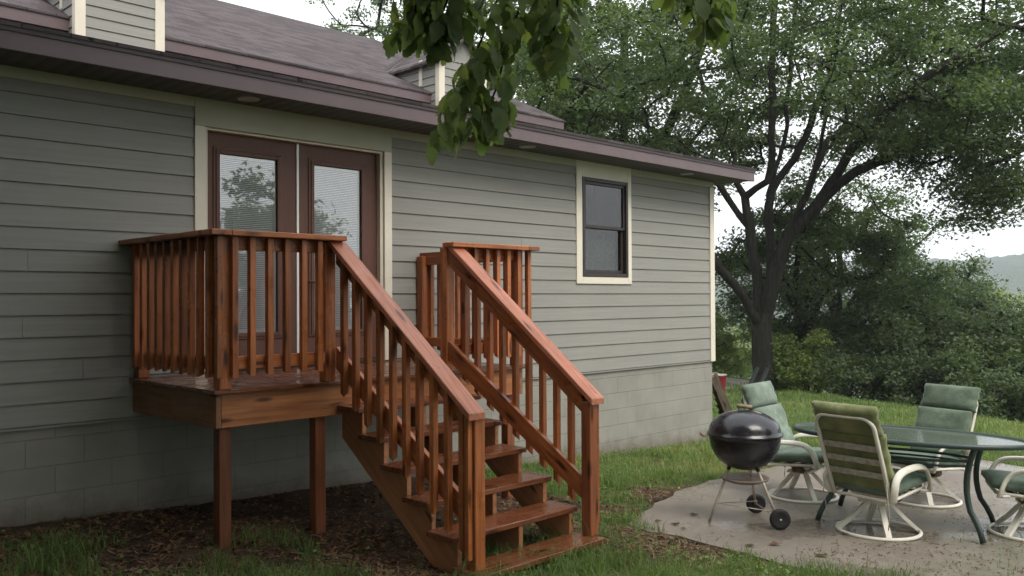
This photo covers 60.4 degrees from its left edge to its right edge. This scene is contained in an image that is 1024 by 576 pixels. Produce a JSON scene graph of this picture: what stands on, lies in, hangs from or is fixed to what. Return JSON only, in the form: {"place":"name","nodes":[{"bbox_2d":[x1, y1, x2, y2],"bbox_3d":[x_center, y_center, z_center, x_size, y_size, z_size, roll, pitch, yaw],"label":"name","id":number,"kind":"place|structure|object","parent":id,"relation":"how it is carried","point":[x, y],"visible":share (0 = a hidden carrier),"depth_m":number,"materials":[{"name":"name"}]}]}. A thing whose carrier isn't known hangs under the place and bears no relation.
{"place":"outdoors","nodes":[
{"label":"outdoors","id":0,"kind":"place"},
{"bbox_2d":[0,381,1023,575],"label":"grass","id":1,"kind":"structure","parent":0,"point":[615,480],"depth_m":6.11,"materials":[{"name":"green plant"}]},
{"bbox_2d":[0,345,1023,575],"bbox_3d":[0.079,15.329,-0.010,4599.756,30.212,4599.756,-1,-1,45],"label":"ground","id":2,"kind":"structure","parent":0,"point":[206,509],"depth_m":6.52,"materials":[{"name":"soil"}]},
{"bbox_2d":[119,228,604,575],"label":"deck","id":3,"kind":"structure","parent":2,"relation":"on","point":[185,312],"depth_m":6.34,"materials":[{"name":"brown wood"}]},
{"bbox_2d":[0,0,756,526],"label":"house","id":4,"kind":"structure","parent":2,"relation":"on","point":[130,118],"depth_m":8.09,"materials":[{"name":"paint"}]},
{"bbox_2d":[207,131,295,355],"bbox_3d":[-2.290,-0.325,7.735,0.063,1.996,0.877,-1,-1,45],"label":"door","id":5,"kind":"structure","parent":4,"relation":"in","point":[283,195],"depth_m":7.79,"materials":[{"name":"brown paint"}]},
{"bbox_2d":[299,144,376,358],"bbox_3d":[-1.638,-0.321,8.357,0.110,1.996,0.877,-1,-1,45],"label":"door","id":6,"kind":"structure","parent":4,"relation":"in","point":[309,156],"depth_m":8.40,"materials":[{"name":"brown paint"}]},
{"bbox_2d":[582,176,628,277],"bbox_3d":[1.150,-0.751,11.123,0.114,1.226,0.908,-1,-1,45],"label":"window","id":7,"kind":"structure","parent":4,"relation":"in","point":[604,202],"depth_m":11.14,"materials":[{"name":"glass"}]},
{"bbox_2d":[305,0,474,39],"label":"leafy tree","id":8,"kind":"object","parent":2,"relation":"on","point":[379,28],"visible":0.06,"depth_m":43.36,"materials":[{"name":"green plant"}]},
{"bbox_2d":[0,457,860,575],"bbox_3d":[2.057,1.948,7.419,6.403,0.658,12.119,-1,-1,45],"label":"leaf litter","id":9,"kind":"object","parent":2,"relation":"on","point":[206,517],"visible":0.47,"depth_m":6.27,"materials":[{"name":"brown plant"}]},
{"bbox_2d":[396,0,603,110],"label":"leafy tree","id":10,"kind":"object","parent":2,"relation":"on","point":[475,42],"depth_m":36.22,"materials":[{"name":"green plant"}]},
{"bbox_2d":[381,0,736,165],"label":"overhanging tree","id":11,"kind":"object","parent":2,"relation":"on","point":[439,30],"visible":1,"depth_m":3.31,"materials":[{"name":"green plant"}]},
{"bbox_2d":[463,0,803,211],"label":"leafy tree","id":12,"kind":"object","parent":2,"relation":"on","point":[675,113],"visible":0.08,"depth_m":31.36,"materials":[{"name":"green plant"}]},
{"bbox_2d":[712,372,726,393],"bbox_3d":[5.559,2.597,23.940,0.570,0.608,0.572,-1,-1,45],"label":"bucket","id":13,"kind":"object","parent":2,"relation":"on","point":[722,377],"visible":0.3,"depth_m":23.75,"materials":[{"name":"red plastic"}]},
{"bbox_2d":[712,373,731,411],"bbox_3d":[3.233,1.792,13.303,0.140,1.402,0.032,-40,36,-16],"label":"plank","id":14,"kind":"object","parent":2,"relation":"on","point":[721,395],"visible":0.58,"depth_m":13.11,"materials":[{"name":"brown wood"}]},
{"bbox_2d":[712,318,750,372],"bbox_3d":[7.371,2.272,33.927,3.455,2.801,3.120,0,-1,-31],"label":"shrub","id":15,"kind":"object","parent":2,"relation":"on","point":[722,339],"visible":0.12,"depth_m":33.87,"materials":[{"name":"green plant"}]},
{"bbox_2d":[712,301,751,377],"bbox_3d":[8.520,2.236,36.829,3.231,3.524,4.636,-1,-1,45],"label":"shrub","id":16,"kind":"object","parent":2,"relation":"on","point":[724,365],"visible":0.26,"depth_m":36.57,"materials":[{"name":"green plant"}]},
{"bbox_2d":[715,325,750,376],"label":"valley tree","id":17,"kind":"object","parent":2,"relation":"on","point":[733,334],"visible":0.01,"depth_m":91.84,"materials":[{"name":"green plant"}]},
{"bbox_2d":[741,367,758,403],"bbox_3d":[5.662,2.344,20.974,0.100,0.878,1.062,-1,-1,37],"label":"pole","id":18,"kind":"object","parent":2,"relation":"on","point":[754,374],"visible":0.39,"depth_m":21.13,"materials":[{"name":"grey metal"}]},
{"bbox_2d":[485,0,1023,390],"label":"shade tree","id":19,"kind":"object","parent":2,"relation":"on","point":[946,116],"visible":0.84,"depth_m":24.43,"materials":[{"name":"green plant"}]},
{"bbox_2d":[759,367,768,381],"bbox_3d":[5.927,2.352,21.074,0.100,0.872,0.897,-1,-1,44],"label":"pole","id":20,"kind":"object","parent":2,"relation":"on","point":[765,373],"visible":0.35,"depth_m":21.23,"materials":[{"name":"grey metal"}]},
{"bbox_2d":[712,323,823,392],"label":"valley tree","id":21,"kind":"object","parent":2,"relation":"on","point":[749,372],"visible":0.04,"depth_m":74.29,"materials":[{"name":"green plant"}]},
{"bbox_2d":[744,328,856,392],"bbox_3d":[9.008,2.377,27.098,3.077,2.377,3.205,-1,-1,45],"label":"shrub","id":22,"kind":"object","parent":2,"relation":"on","point":[790,365],"visible":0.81,"depth_m":26.68,"materials":[{"name":"green plant"}]},
{"bbox_2d":[715,185,921,388],"bbox_3d":[10.137,0.129,31.130,7.486,7.442,7.333,-1,-1,45],"label":"leafy tree","id":23,"kind":"object","parent":2,"relation":"on","point":[875,243],"visible":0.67,"depth_m":30.05,"materials":[{"name":"green plant"}]},
{"bbox_2d":[733,159,964,396],"bbox_3d":[13.324,-0.212,35.397,8.894,10.131,8.980,-1,-1,45],"label":"leafy tree","id":24,"kind":"object","parent":2,"relation":"on","point":[914,224],"visible":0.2,"depth_m":33.72,"materials":[{"name":"green plant"}]},
{"bbox_2d":[812,343,934,404],"bbox_3d":[10.699,2.666,25.989,3.458,2.120,3.452,-1,-1,45],"label":"shrub","id":25,"kind":"object","parent":2,"relation":"on","point":[870,385],"visible":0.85,"depth_m":25.64,"materials":[{"name":"green plant"}]},
{"bbox_2d":[803,262,1023,405],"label":"leafy tree","id":26,"kind":"object","parent":2,"relation":"on","point":[890,334],"visible":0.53,"depth_m":27.29,"materials":[{"name":"green plant"}]},
{"bbox_2d":[879,349,1009,419],"bbox_3d":[12.045,2.887,24.399,3.322,2.449,3.474,0,-1,-16],"label":"shrub","id":27,"kind":"object","parent":2,"relation":"on","point":[949,366],"visible":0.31,"depth_m":24.30,"materials":[{"name":"green plant"}]},
{"bbox_2d":[902,278,1011,394],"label":"valley tree","id":28,"kind":"object","parent":2,"relation":"on","point":[1001,292],"visible":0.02,"depth_m":87.15,"materials":[{"name":"green plant"}]},
{"bbox_2d":[922,245,1008,352],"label":"leafy tree","id":29,"kind":"object","parent":2,"relation":"on","point":[972,269],"visible":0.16,"depth_m":41.72,"materials":[{"name":"green plant"}]},
{"bbox_2d":[909,287,1023,396],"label":"leafy tree","id":30,"kind":"object","parent":2,"relation":"on","point":[933,326],"visible":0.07,"depth_m":27.26,"materials":[{"name":"green plant"}]},
{"bbox_2d":[922,289,1020,354],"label":"valley tree","id":31,"kind":"object","parent":2,"relation":"on","point":[1010,298],"depth_m":113.57,"materials":[{"name":"green plant"}]},
{"bbox_2d":[932,332,1023,421],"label":"shrub","id":32,"kind":"object","parent":2,"relation":"on","point":[1004,345],"visible":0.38,"depth_m":24.47,"materials":[{"name":"green plant"}]},
{"bbox_2d":[972,362,1023,423],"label":"shrub","id":33,"kind":"object","parent":2,"relation":"on","point":[1010,398],"visible":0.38,"depth_m":22.52,"materials":[{"name":"green plant"}]},
{"bbox_2d":[982,291,1023,328],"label":"valley tree","id":34,"kind":"object","parent":2,"relation":"on","point":[1019,300],"depth_m":93.91,"materials":[{"name":"green plant"}]},
{"bbox_2d":[1002,293,1020,312],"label":"valley tree","id":35,"kind":"object","parent":2,"relation":"on","point":[1012,301],"depth_m":102.36,"materials":[{"name":"green plant"}]},
{"bbox_2d":[1010,377,1023,422],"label":"shrub","id":36,"kind":"object","parent":2,"relation":"on","point":[1015,407],"visible":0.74,"depth_m":21.96,"materials":[{"name":"green plant"}]},
{"bbox_2d":[220,0,1023,261],"label":"sky","id":37,"kind":"structure","parent":0,"point":[1009,241],"materials":[{"name":"white"}]},
{"bbox_2d":[726,377,749,388],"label":"driveway","id":38,"kind":"structure","parent":0,"point":[734,380],"depth_m":30.94,"materials":[{"name":"grey asphalt"}]},
{"bbox_2d":[628,459,1023,575],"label":"patio","id":39,"kind":"structure","parent":0,"point":[679,506],"depth_m":7.12,"materials":[{"name":"concrete"}]},
{"bbox_2d":[700,404,790,529],"bbox_3d":[1.910,1.456,7.326,0.675,0.984,0.626,0,-1,0],"label":"kettle grill","id":40,"kind":"object","parent":39,"relation":"on","point":[745,439],"visible":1,"depth_m":7.14,"materials":[{"name":"black metal"}]},
{"bbox_2d":[741,381,838,503],"bbox_3d":[2.689,1.456,8.425,0.836,1.057,0.651,-1,-1,42],"label":"patio chair","id":41,"kind":"object","parent":39,"relation":"on","point":[760,397],"visible":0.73,"depth_m":8.37,"materials":[{"name":"green fabric"}]},
{"bbox_2d":[654,480,1023,575],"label":"leaves","id":42,"kind":"object","parent":39,"relation":"on","point":[911,542],"visible":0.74,"depth_m":6.53,"materials":[{"name":"brown plant"}]},
{"bbox_2d":[810,400,932,541],"bbox_3d":[2.854,1.418,6.989,0.836,1.057,0.651,0,-1,-37],"label":"patio chair","id":43,"kind":"object","parent":39,"relation":"on","point":[854,448],"visible":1,"depth_m":6.83,"materials":[{"name":"green fabric"}]},
{"bbox_2d":[792,422,1023,543],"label":"patio table","id":44,"kind":"object","parent":39,"relation":"on","point":[977,444],"visible":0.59,"depth_m":7.16,"materials":[{"name":"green glass"}]},
{"bbox_2d":[889,383,980,508],"bbox_3d":[3.926,1.464,8.281,0.836,1.057,0.651,0,-1,-31],"label":"patio chair","id":45,"kind":"object","parent":39,"relation":"on","point":[950,407],"visible":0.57,"depth_m":8.27,"materials":[{"name":"green fabric"}]},
{"bbox_2d":[981,456,1023,541],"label":"patio chair","id":46,"kind":"object","parent":39,"relation":"on","point":[1010,483],"visible":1,"depth_m":6.93,"materials":[{"name":"green fabric"}]},
{"bbox_2d":[715,253,1023,344],"bbox_3d":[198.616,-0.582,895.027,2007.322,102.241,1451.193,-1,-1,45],"label":"hills","id":47,"kind":"structure","parent":0,"point":[1010,268],"depth_m":856.82,"materials":[{"name":"green plant"}]}
]}

